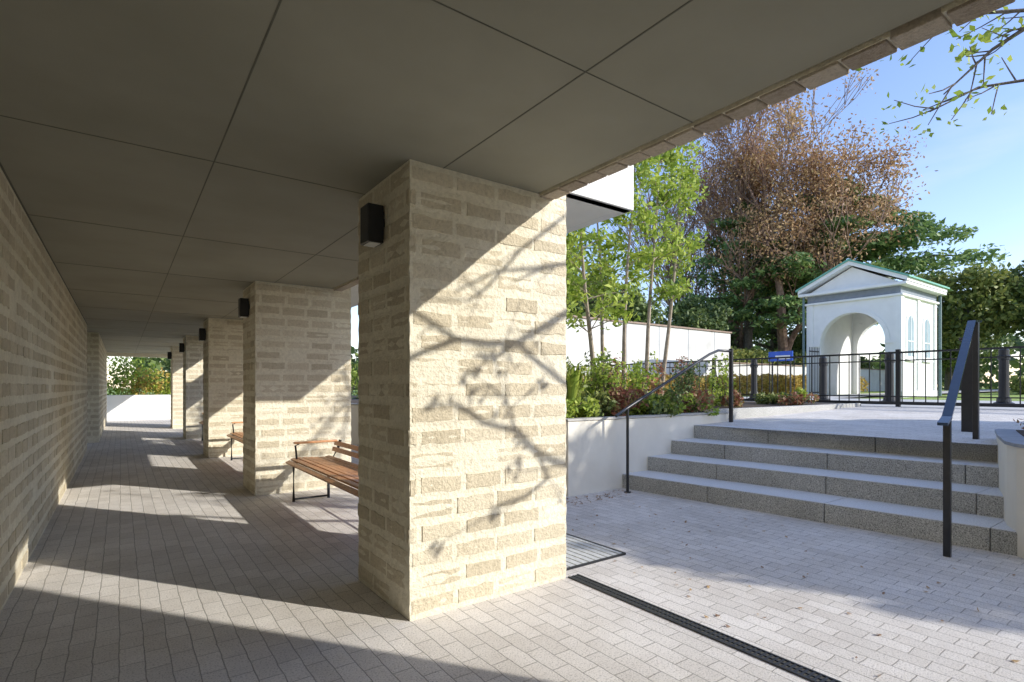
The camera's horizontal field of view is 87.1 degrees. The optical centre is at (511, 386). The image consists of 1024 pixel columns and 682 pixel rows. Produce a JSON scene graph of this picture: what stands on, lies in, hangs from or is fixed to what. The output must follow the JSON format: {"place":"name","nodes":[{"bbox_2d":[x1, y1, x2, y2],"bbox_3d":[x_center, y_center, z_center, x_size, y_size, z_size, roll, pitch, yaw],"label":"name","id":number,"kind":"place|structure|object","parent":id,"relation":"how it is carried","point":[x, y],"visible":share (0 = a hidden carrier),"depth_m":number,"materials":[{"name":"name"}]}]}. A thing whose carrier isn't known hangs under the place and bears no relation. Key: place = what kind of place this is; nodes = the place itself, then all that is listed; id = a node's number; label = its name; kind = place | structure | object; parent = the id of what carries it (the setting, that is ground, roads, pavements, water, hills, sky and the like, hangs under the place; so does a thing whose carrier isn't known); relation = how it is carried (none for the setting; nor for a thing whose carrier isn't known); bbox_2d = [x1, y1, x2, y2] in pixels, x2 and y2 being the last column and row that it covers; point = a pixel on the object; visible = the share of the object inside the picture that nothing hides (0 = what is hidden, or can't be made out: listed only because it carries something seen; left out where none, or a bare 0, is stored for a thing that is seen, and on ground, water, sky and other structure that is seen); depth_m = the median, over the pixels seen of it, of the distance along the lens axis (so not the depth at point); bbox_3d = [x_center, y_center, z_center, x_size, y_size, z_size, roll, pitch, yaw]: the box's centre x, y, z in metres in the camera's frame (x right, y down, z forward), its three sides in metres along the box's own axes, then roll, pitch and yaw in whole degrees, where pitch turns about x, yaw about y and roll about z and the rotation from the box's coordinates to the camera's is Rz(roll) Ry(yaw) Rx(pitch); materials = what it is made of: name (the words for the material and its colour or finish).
{"place":"outdoors","nodes":[
{"label":"outdoors","id":0,"kind":"place"},
{"bbox_2d":[0,419,1023,681],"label":"courtyard paving","id":1,"kind":"structure","parent":0,"point":[164,551],"depth_m":3.52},
{"bbox_2d":[0,167,86,612],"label":"brick wall","id":2,"kind":"structure","parent":1,"relation":"on","point":[11,313],"depth_m":4.47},
{"bbox_2d":[0,172,106,608],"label":"bricks","id":3,"kind":"object","parent":1,"relation":"on","point":[11,432],"visible":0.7,"depth_m":4.66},
{"bbox_2d":[87,332,106,442],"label":"brick wall","id":4,"kind":"structure","parent":1,"relation":"on","point":[93,439],"depth_m":13.44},
{"bbox_2d":[107,395,170,420],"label":"wall","id":5,"kind":"structure","parent":1,"relation":"on","point":[135,407],"depth_m":22.68,"materials":[{"name":"white paint"}]},
{"bbox_2d":[171,346,182,428],"bbox_3d":[-11.056,0.021,18.642,1.250,2.757,0.864,0,0,-36],"label":"brick pillar","id":6,"kind":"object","parent":1,"relation":"on","point":[178,369],"visible":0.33,"depth_m":18.01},
{"bbox_2d":[171,347,182,427],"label":"bricks","id":7,"kind":"object","parent":6,"relation":"on","point":[177,391],"visible":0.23,"depth_m":18.02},
{"bbox_2d":[183,335,202,439],"bbox_3d":[-8.381,0.021,14.961,1.250,2.757,0.864,0,0,-36],"label":"brick pillar","id":8,"kind":"object","parent":1,"relation":"on","point":[193,404],"visible":0.35,"depth_m":14.38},
{"bbox_2d":[183,337,202,437],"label":"bricks","id":9,"kind":"object","parent":8,"relation":"on","point":[191,387],"visible":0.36,"depth_m":14.36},
{"bbox_2d":[203,318,242,457],"bbox_3d":[-5.707,0.021,11.280,1.250,2.757,0.864,0,0,-36],"label":"brick pillar","id":10,"kind":"object","parent":1,"relation":"on","point":[236,356],"visible":0.45,"depth_m":10.74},
{"bbox_2d":[203,320,242,455],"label":"bricks","id":11,"kind":"object","parent":10,"relation":"on","point":[233,380],"visible":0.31,"depth_m":10.77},
{"bbox_2d":[227,422,242,459],"bbox_3d":[-4.419,1.036,9.416,0.656,0.728,2.630,0,0,-36],"label":"park bench","id":12,"kind":"object","parent":1,"relation":"on","point":[239,436],"visible":0.23,"depth_m":10.12,"materials":[{"name":"brown wood"}]},
{"bbox_2d":[243,281,350,495],"bbox_3d":[-3.033,0.021,7.599,1.250,2.757,0.864,0,0,-36],"label":"brick pillar","id":13,"kind":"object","parent":1,"relation":"on","point":[299,355],"visible":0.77,"depth_m":7.21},
{"bbox_2d":[238,298,249,317],"bbox_3d":[-3.583,-1.050,7.199,0.122,0.250,0.140,0,0,-36],"label":"wall lamp","id":14,"kind":"object","parent":13,"relation":"attached to","point":[243,307],"visible":1,"depth_m":7.14,"materials":[{"name":"metal"}]},
{"bbox_2d":[243,282,350,492],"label":"bricks","id":15,"kind":"object","parent":13,"relation":"on","point":[302,366],"visible":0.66,"depth_m":7.19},
{"bbox_2d":[285,439,358,501],"bbox_3d":[-1.745,1.036,5.735,0.656,0.728,2.630,0,0,-36],"label":"park bench","id":16,"kind":"object","parent":1,"relation":"on","point":[337,469],"visible":0.41,"depth_m":6.09,"materials":[{"name":"brown wood"}]},
{"bbox_2d":[358,159,566,620],"bbox_3d":[-0.358,0.021,3.918,1.250,2.757,0.864,0,0,-36],"label":"brick pillar","id":17,"kind":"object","parent":1,"relation":"on","point":[478,456],"visible":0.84,"depth_m":3.49,"materials":[{"name":"brick"}]},
{"bbox_2d":[360,203,384,247],"bbox_3d":[-0.908,-1.050,3.518,0.122,0.250,0.140,0,0,-36],"label":"wall lamp","id":18,"kind":"object","parent":17,"relation":"attached to","point":[372,222],"visible":1,"depth_m":3.46,"materials":[{"name":"metal"}]},
{"bbox_2d":[358,163,565,614],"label":"bricks","id":19,"kind":"object","parent":17,"relation":"on","point":[474,502],"visible":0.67,"depth_m":3.52,"materials":[{"name":"brick"}]},
{"bbox_2d":[0,0,1014,357],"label":"building canopy","id":20,"kind":"object","parent":17,"relation":"on","point":[176,172],"visible":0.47,"depth_m":2.60,"materials":[{"name":"paint"}]},
{"bbox_2d":[351,165,633,306],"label":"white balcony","id":21,"kind":"structure","parent":20,"relation":"attached to","point":[605,198],"depth_m":5.71,"materials":[{"name":"paint"}]},
{"bbox_2d":[566,533,625,570],"bbox_3d":[0.195,1.397,4.887,0.750,0.026,1.542,0,0,-36],"label":"floor grating","id":22,"kind":"object","parent":1,"relation":"on","point":[580,552],"visible":0.34,"depth_m":4.50,"materials":[{"name":"metal"}]},
{"bbox_2d":[615,349,732,492],"bbox_3d":[2.491,0.390,7.892,2.926,2.020,0.108,0,0,-39],"label":"handrail","id":23,"kind":"object","parent":1,"relation":"on","point":[730,351],"visible":0.95,"depth_m":7.71,"materials":[{"name":"metal"}]},
{"bbox_2d":[568,574,840,681],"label":"slot drain","id":24,"kind":"object","parent":1,"relation":"on","point":[801,671],"visible":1,"depth_m":3.02,"materials":[{"name":"metal"}]},
{"bbox_2d":[566,490,1019,675],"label":"fallen leaves","id":25,"kind":"object","parent":1,"relation":"on","point":[716,547],"visible":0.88,"depth_m":4.17,"materials":[{"name":"brown plant"}]},
{"bbox_2d":[622,424,1016,555],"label":"stone steps","id":26,"kind":"structure","parent":1,"relation":"on","point":[893,486],"depth_m":6.06,"materials":[{"name":"stone"}]},
{"bbox_2d":[937,320,981,556],"bbox_3d":[4.391,0.322,5.243,2.669,2.157,0.087,0,0,-45],"label":"handrail","id":27,"kind":"object","parent":1,"relation":"on","point":[972,331],"visible":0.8,"depth_m":4.74,"materials":[{"name":"metal"}]},
{"bbox_2d":[995,429,1023,558],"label":"curved planter","id":28,"kind":"object","parent":1,"relation":"on","point":[1010,452],"visible":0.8,"depth_m":4.56,"materials":[{"name":"beige paint"}]},
{"bbox_2d":[856,6,1023,137],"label":"courtyard tree","id":29,"kind":"object","parent":28,"relation":"on","point":[985,37],"visible":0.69,"depth_m":5.37,"materials":[{"name":"green plant"}]},
{"bbox_2d":[107,387,1023,400],"bbox_3d":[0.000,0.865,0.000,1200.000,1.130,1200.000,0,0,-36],"label":"ground","id":30,"kind":"structure","parent":0,"point":[994,394],"depth_m":23.82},
{"bbox_2d":[107,356,140,394],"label":"garden shrub","id":31,"kind":"object","parent":30,"relation":"on","point":[117,369],"visible":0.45,"depth_m":23.37,"materials":[{"name":"green plant"}]},
{"bbox_2d":[114,357,159,394],"bbox_3d":[-16.328,-0.250,23.489,1.733,2.707,2.271,0,0,-36],"label":"garden shrub","id":32,"kind":"object","parent":30,"relation":"on","point":[132,371],"visible":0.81,"depth_m":23.37,"materials":[{"name":"green plant"}]},
{"bbox_2d":[121,366,170,394],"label":"garden shrub","id":33,"kind":"object","parent":30,"relation":"on","point":[153,383],"visible":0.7,"depth_m":23.65,"materials":[{"name":"green plant"}]},
{"bbox_2d":[149,368,170,394],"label":"garden shrub","id":34,"kind":"object","parent":30,"relation":"on","point":[164,391],"visible":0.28,"depth_m":24.12,"materials":[{"name":"green plant"}]},
{"bbox_2d":[351,405,727,496],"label":"wall","id":35,"kind":"structure","parent":30,"relation":"on","point":[595,455],"depth_m":7.37,"materials":[{"name":"beige paint"}]},
{"bbox_2d":[351,398,603,417],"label":"planter soil","id":36,"kind":"structure","parent":35,"relation":"in","point":[354,400],"depth_m":18.45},
{"bbox_2d":[351,364,358,400],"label":"garden shrub","id":37,"kind":"object","parent":36,"relation":"on","point":[355,378],"visible":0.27,"depth_m":15.24,"materials":[{"name":"green plant"}]},
{"bbox_2d":[566,356,590,396],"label":"garden shrub","id":38,"kind":"object","parent":36,"relation":"on","point":[569,374],"visible":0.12,"depth_m":8.42,"materials":[{"name":"green plant"}]},
{"bbox_2d":[566,395,599,417],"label":"garden shrub","id":39,"kind":"object","parent":36,"relation":"on","point":[572,410],"visible":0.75,"depth_m":7.25,"materials":[{"name":"green plant"}]},
{"bbox_2d":[566,358,609,405],"bbox_3d":[0.781,0.033,8.426,2.331,0.935,1.748,0,0,-36],"label":"strap leaf plant","id":40,"kind":"object","parent":36,"relation":"on","point":[574,381],"visible":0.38,"depth_m":8.20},
{"bbox_2d":[580,389,616,416],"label":"garden shrub","id":41,"kind":"object","parent":36,"relation":"on","point":[606,405],"visible":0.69,"depth_m":7.72,"materials":[{"name":"green plant"}]},
{"bbox_2d":[586,362,619,408],"bbox_3d":[1.531,0.042,9.265,0.599,0.924,0.745,0,0,-36],"label":"garden shrub","id":42,"kind":"object","parent":36,"relation":"on","point":[605,385],"visible":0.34,"depth_m":9.16,"materials":[{"name":"green plant"}]},
{"bbox_2d":[566,225,642,380],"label":"slender tree","id":43,"kind":"object","parent":36,"relation":"on","point":[574,294],"visible":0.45,"depth_m":9.84,"materials":[{"name":"green plant"}]},
{"bbox_2d":[586,347,629,398],"bbox_3d":[1.561,-0.090,9.035,0.730,1.187,0.611,0,0,32],"label":"garden shrub","id":44,"kind":"object","parent":36,"relation":"on","point":[594,361],"visible":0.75,"depth_m":9.05,"materials":[{"name":"green plant"}]},
{"bbox_2d":[608,386,649,415],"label":"garden shrub","id":45,"kind":"object","parent":36,"relation":"on","point":[621,395],"visible":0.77,"depth_m":7.81,"materials":[{"name":"brown plant"}]},
{"bbox_2d":[624,399,655,414],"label":"garden shrub","id":46,"kind":"object","parent":36,"relation":"on","point":[632,412],"visible":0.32,"depth_m":8.02,"materials":[{"name":"green plant"}]},
{"bbox_2d":[622,351,659,394],"bbox_3d":[2.338,-0.082,9.847,0.594,1.170,0.637,0,0,40],"label":"garden shrub","id":47,"kind":"object","parent":36,"relation":"on","point":[638,379],"visible":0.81,"depth_m":9.83,"materials":[{"name":"green plant"}]},
{"bbox_2d":[633,394,662,414],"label":"garden shrub","id":48,"kind":"object","parent":36,"relation":"on","point":[643,404],"visible":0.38,"depth_m":8.01,"materials":[{"name":"green plant"}]},
{"bbox_2d":[637,393,664,414],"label":"garden shrub","id":49,"kind":"object","parent":36,"relation":"on","point":[658,408],"visible":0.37,"depth_m":7.91,"materials":[{"name":"green plant"}]},
{"bbox_2d":[625,393,683,416],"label":"garden shrub","id":50,"kind":"object","parent":36,"relation":"on","point":[667,411],"visible":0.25,"depth_m":8.09,"materials":[{"name":"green plant"}]},
{"bbox_2d":[661,389,681,410],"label":"garden shrub","id":51,"kind":"object","parent":36,"relation":"on","point":[669,393],"visible":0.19,"depth_m":8.18,"materials":[{"name":"green plant"}]},
{"bbox_2d":[656,395,687,414],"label":"garden shrub","id":52,"kind":"object","parent":36,"relation":"on","point":[680,406],"visible":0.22,"depth_m":8.12,"materials":[{"name":"green plant"}]},
{"bbox_2d":[668,389,714,412],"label":"garden shrub","id":53,"kind":"object","parent":36,"relation":"on","point":[703,398],"visible":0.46,"depth_m":8.52,"materials":[{"name":"brown plant"}]},
{"bbox_2d":[679,395,719,415],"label":"garden shrub","id":54,"kind":"object","parent":36,"relation":"on","point":[716,412],"visible":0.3,"depth_m":8.64,"materials":[{"name":"green plant"}]},
{"bbox_2d":[351,403,728,421],"bbox_3d":[-4.278,0.430,16.734,3.580,0.030,21.895,0,0,-36],"label":"coping","id":55,"kind":"object","parent":35,"relation":"on","point":[630,416],"visible":0.45,"depth_m":7.67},
{"bbox_2d":[351,395,838,411],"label":"planter soil","id":56,"kind":"structure","parent":35,"relation":"on","point":[747,404],"depth_m":12.25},
{"bbox_2d":[566,222,626,368],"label":"slender tree","id":57,"kind":"object","parent":56,"relation":"on","point":[596,272],"visible":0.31,"depth_m":12.08,"materials":[{"name":"green plant"}]},
{"bbox_2d":[584,351,614,390],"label":"garden shrub","id":58,"kind":"object","parent":56,"relation":"on","point":[604,360],"visible":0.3,"depth_m":11.17,"materials":[{"name":"green plant"}]},
{"bbox_2d":[602,357,627,389],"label":"garden shrub","id":59,"kind":"object","parent":56,"relation":"on","point":[612,372],"visible":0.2,"depth_m":10.98,"materials":[{"name":"green plant"}]},
{"bbox_2d":[586,155,664,389],"bbox_3d":[2.277,-2.311,11.189,1.744,5.624,1.550,0,0,-9],"label":"slender tree","id":60,"kind":"object","parent":56,"relation":"on","point":[643,172],"visible":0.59,"depth_m":11.01,"materials":[{"name":"green plant"}]},
{"bbox_2d":[632,359,667,395],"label":"garden shrub","id":61,"kind":"object","parent":56,"relation":"on","point":[660,370],"visible":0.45,"depth_m":10.32,"materials":[{"name":"green plant"}]},
{"bbox_2d":[610,145,696,392],"bbox_3d":[3.074,-2.666,12.016,1.866,6.336,1.630,0,0,11],"label":"slender tree","id":62,"kind":"object","parent":56,"relation":"on","point":[662,196],"visible":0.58,"depth_m":11.85,"materials":[{"name":"green plant"}]},
{"bbox_2d":[641,140,708,394],"bbox_3d":[4.004,-2.777,12.870,1.516,6.567,1.808,0,0,-36],"label":"slender tree","id":63,"kind":"object","parent":56,"relation":"on","point":[692,181],"visible":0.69,"depth_m":12.70,"materials":[{"name":"green plant"}]},
{"bbox_2d":[668,362,694,396],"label":"garden shrub","id":64,"kind":"object","parent":56,"relation":"on","point":[681,385],"visible":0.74,"depth_m":11.94,"materials":[{"name":"green plant"}]},
{"bbox_2d":[672,356,697,393],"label":"garden shrub","id":65,"kind":"object","parent":56,"relation":"on","point":[684,363],"visible":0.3,"depth_m":12.94,"materials":[{"name":"green plant"}]},
{"bbox_2d":[671,359,715,391],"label":"garden shrub","id":66,"kind":"object","parent":56,"relation":"on","point":[698,377],"visible":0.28,"depth_m":13.12,"materials":[{"name":"green plant"}]},
{"bbox_2d":[708,353,735,406],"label":"garden shrub","id":67,"kind":"object","parent":56,"relation":"on","point":[721,387],"visible":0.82,"depth_m":11.81,"materials":[{"name":"green plant"}]},
{"bbox_2d":[720,390,743,407],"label":"garden shrub","id":68,"kind":"object","parent":56,"relation":"on","point":[737,399],"visible":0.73,"depth_m":11.31,"materials":[{"name":"brown plant"}]},
{"bbox_2d":[753,392,781,403],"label":"garden shrub","id":69,"kind":"object","parent":56,"relation":"on","point":[761,397],"visible":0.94,"depth_m":12.82,"materials":[{"name":"green plant"}]},
{"bbox_2d":[775,391,819,405],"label":"garden shrub","id":70,"kind":"object","parent":56,"relation":"on","point":[792,400],"visible":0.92,"depth_m":11.94,"materials":[{"name":"brown plant"}]},
{"bbox_2d":[132,333,1023,393],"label":"distant trees","id":71,"kind":"object","parent":30,"relation":"on","point":[165,363],"visible":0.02,"depth_m":65.20,"materials":[{"name":"green plant"}]},
{"bbox_2d":[567,265,621,318],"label":"evergreen tree","id":72,"kind":"object","parent":30,"relation":"on","point":[591,303],"visible":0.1,"depth_m":28.06,"materials":[{"name":"green plant"}]},
{"bbox_2d":[608,288,664,323],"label":"evergreen tree","id":73,"kind":"object","parent":30,"relation":"on","point":[639,308],"visible":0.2,"depth_m":29.80,"materials":[{"name":"green plant"}]},
{"bbox_2d":[607,169,718,307],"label":"bare tree","id":74,"kind":"object","parent":30,"relation":"on","point":[664,266],"visible":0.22,"depth_m":40.68,"materials":[{"name":"brown plant"}]},
{"bbox_2d":[582,372,750,395],"bbox_3d":[6.925,-0.013,23.637,9.144,1.175,2.667,0,0,-36],"label":"hedge","id":75,"kind":"object","parent":30,"relation":"on","point":[736,386],"visible":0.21,"depth_m":24.11,"materials":[{"name":"orange plant"}]},
{"bbox_2d":[654,296,733,331],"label":"evergreen tree","id":76,"kind":"object","parent":30,"relation":"on","point":[697,316],"visible":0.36,"depth_m":32.49,"materials":[{"name":"green plant"}]},
{"bbox_2d":[566,317,884,392],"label":"wall","id":77,"kind":"structure","parent":30,"relation":"on","point":[701,343],"depth_m":26.33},
{"bbox_2d":[566,315,884,369],"bbox_3d":[14.184,-2.166,31.473,40.050,1.728,0.390,0,0,-36],"label":"coping","id":78,"kind":"object","parent":77,"relation":"on","point":[584,317],"visible":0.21,"depth_m":27.35,"materials":[{"name":"concrete"}]},
{"bbox_2d":[648,104,814,348],"bbox_3d":[15.499,-9.751,39.499,11.579,20.349,14.737,0,0,-10],"label":"brown leaf tree","id":79,"kind":"object","parent":30,"relation":"on","point":[740,337],"visible":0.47,"depth_m":36.76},
{"bbox_2d":[664,201,834,349],"bbox_3d":[16.324,-6.165,37.374,11.680,13.168,11.400,0,0,29],"label":"cedar tree","id":80,"kind":"object","parent":30,"relation":"on","point":[748,317],"visible":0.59,"depth_m":35.18,"materials":[{"name":"green plant"}]},
{"bbox_2d":[698,237,806,351],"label":"cedar tree","id":81,"kind":"object","parent":30,"relation":"on","point":[771,344],"visible":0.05,"depth_m":44.72,"materials":[{"name":"green plant"}]},
{"bbox_2d":[769,351,792,393],"bbox_3d":[11.051,-0.500,22.120,0.115,1.900,1.000,0,0,-36],"label":"information sign","id":82,"kind":"object","parent":30,"relation":"on","point":[781,354],"visible":0.84,"depth_m":22.09,"materials":[{"name":"metal"}]},
{"bbox_2d":[714,403,860,419],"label":"planter kerb","id":83,"kind":"structure","parent":30,"relation":"on","point":[741,413],"depth_m":10.25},
{"bbox_2d":[685,68,912,350],"bbox_3d":[17.835,-11.111,35.545,12.346,23.179,15.026,0,0,-36],"label":"brown leaf tree","id":84,"kind":"object","parent":30,"relation":"on","point":[785,343],"visible":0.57,"depth_m":33.52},
{"bbox_2d":[733,373,868,394],"bbox_3d":[15.883,-0.083,29.595,11.672,1.238,2.570,0,0,-36],"label":"hedge","id":85,"kind":"object","parent":30,"relation":"on","point":[781,383],"visible":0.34,"depth_m":26.64,"materials":[{"name":"orange plant"}]},
{"bbox_2d":[730,346,873,368],"bbox_3d":[19.986,-0.928,37.143,20.258,3.017,1.680,0,0,-36],"label":"hedge","id":86,"kind":"object","parent":30,"relation":"on","point":[738,353],"visible":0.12,"depth_m":32.98,"materials":[{"name":"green plant"}]},
{"bbox_2d":[773,330,870,368],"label":"evergreen tree","id":87,"kind":"object","parent":30,"relation":"on","point":[797,345],"visible":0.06,"depth_m":41.16,"materials":[{"name":"green plant"}]},
{"bbox_2d":[717,93,938,326],"bbox_3d":[19.516,-8.821,35.723,11.467,18.521,14.665,0,0,7],"label":"brown leaf tree","id":88,"kind":"object","parent":30,"relation":"on","point":[895,173],"visible":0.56,"depth_m":32.83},
{"bbox_2d":[711,176,1011,330],"bbox_3d":[22.386,-6.889,38.099,16.764,14.615,14.313,0,0,22],"label":"cedar tree","id":89,"kind":"object","parent":30,"relation":"on","point":[915,265],"visible":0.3,"depth_m":33.38,"materials":[{"name":"green plant"}]},
{"bbox_2d":[795,259,949,395],"bbox_3d":[15.453,-2.430,23.365,5.390,5.700,4.280,0,0,-36],"label":"white gatehouse","id":90,"kind":"object","parent":30,"relation":"on","point":[850,303],"visible":0.9,"depth_m":22.74,"materials":[{"name":"paint"}]},
{"bbox_2d":[908,316,913,355],"bbox_3d":[15.972,-2.030,21.569,0.640,1.620,0.034,0,0,-36],"label":"window glass","id":91,"kind":"structure","parent":90,"relation":"in","point":[909,319],"depth_m":21.52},
{"bbox_2d":[925,319,929,357],"bbox_3d":[17.469,-2.030,22.657,0.640,1.620,0.034,0,0,-36],"label":"window glass","id":92,"kind":"structure","parent":90,"relation":"in","point":[926,319],"depth_m":22.72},
{"bbox_2d":[810,389,1017,397],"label":"footpath","id":93,"kind":"structure","parent":30,"relation":"on","point":[883,394],"depth_m":24.17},
{"bbox_2d":[916,261,1023,389],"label":"evergreen tree","id":94,"kind":"object","parent":30,"relation":"on","point":[997,291],"visible":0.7,"depth_m":37.16,"materials":[{"name":"green plant"}]},
{"bbox_2d":[937,314,1017,389],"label":"evergreen tree","id":95,"kind":"object","parent":30,"relation":"on","point":[946,363],"visible":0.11,"depth_m":46.34,"materials":[{"name":"green plant"}]},
{"bbox_2d":[991,260,1023,338],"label":"evergreen tree","id":96,"kind":"object","parent":30,"relation":"on","point":[1019,268],"visible":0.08,"depth_m":38.57,"materials":[{"name":"green plant"}]},
{"bbox_2d":[1009,375,1023,393],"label":"hedge","id":97,"kind":"object","parent":30,"relation":"on","point":[1015,381],"visible":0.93,"depth_m":25.43,"materials":[{"name":"green plant"}]},
{"bbox_2d":[107,0,1023,387],"label":"sky","id":98,"kind":"structure","parent":0,"point":[979,180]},
{"bbox_2d":[704,406,1023,444],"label":"paving","id":99,"kind":"structure","parent":0,"point":[915,423],"depth_m":8.28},
{"bbox_2d":[571,346,1023,407],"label":"metal fence","id":100,"kind":"object","parent":99,"relation":"on","point":[897,402],"visible":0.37,"depth_m":12.10,"materials":[{"name":"metal"}]},
{"bbox_2d":[959,338,971,431],"bbox_3d":[5.766,-0.020,6.797,0.160,1.200,0.160,0,0,-36],"label":"gate post","id":101,"kind":"object","parent":99,"relation":"on","point":[966,403],"visible":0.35,"depth_m":6.76,"materials":[{"name":"metal"}]},
{"bbox_2d":[744,397,1023,409],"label":"driveway","id":102,"kind":"structure","parent":0,"point":[959,401],"depth_m":13.28,"materials":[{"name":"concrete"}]},
{"bbox_2d":[748,360,757,398],"bbox_3d":[7.846,-0.239,17.443,0.370,1.350,0.380,0,0,-36],"label":"bollard","id":103,"kind":"object","parent":102,"relation":"on","point":[752,380],"visible":0.55,"depth_m":17.36,"materials":[{"name":"metal"}]},
{"bbox_2d":[819,357,830,399],"bbox_3d":[9.367,-0.241,16.200,0.370,1.350,0.380,0,0,-36],"label":"bollard","id":104,"kind":"object","parent":102,"relation":"on","point":[824,378],"visible":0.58,"depth_m":16.11,"materials":[{"name":"metal"}]},
{"bbox_2d":[882,354,894,400],"bbox_3d":[9.895,-0.237,14.111,0.370,1.350,0.380,0,0,-36],"label":"bollard","id":105,"kind":"object","parent":102,"relation":"on","point":[887,377],"visible":0.59,"depth_m":14.04,"materials":[{"name":"metal"}]},
{"bbox_2d":[994,349,1014,403],"bbox_3d":[11.431,-0.239,12.508,0.370,1.350,0.380,0,0,-36],"label":"bollard","id":106,"kind":"object","parent":102,"relation":"on","point":[1001,376],"visible":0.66,"depth_m":12.44,"materials":[{"name":"metal"}]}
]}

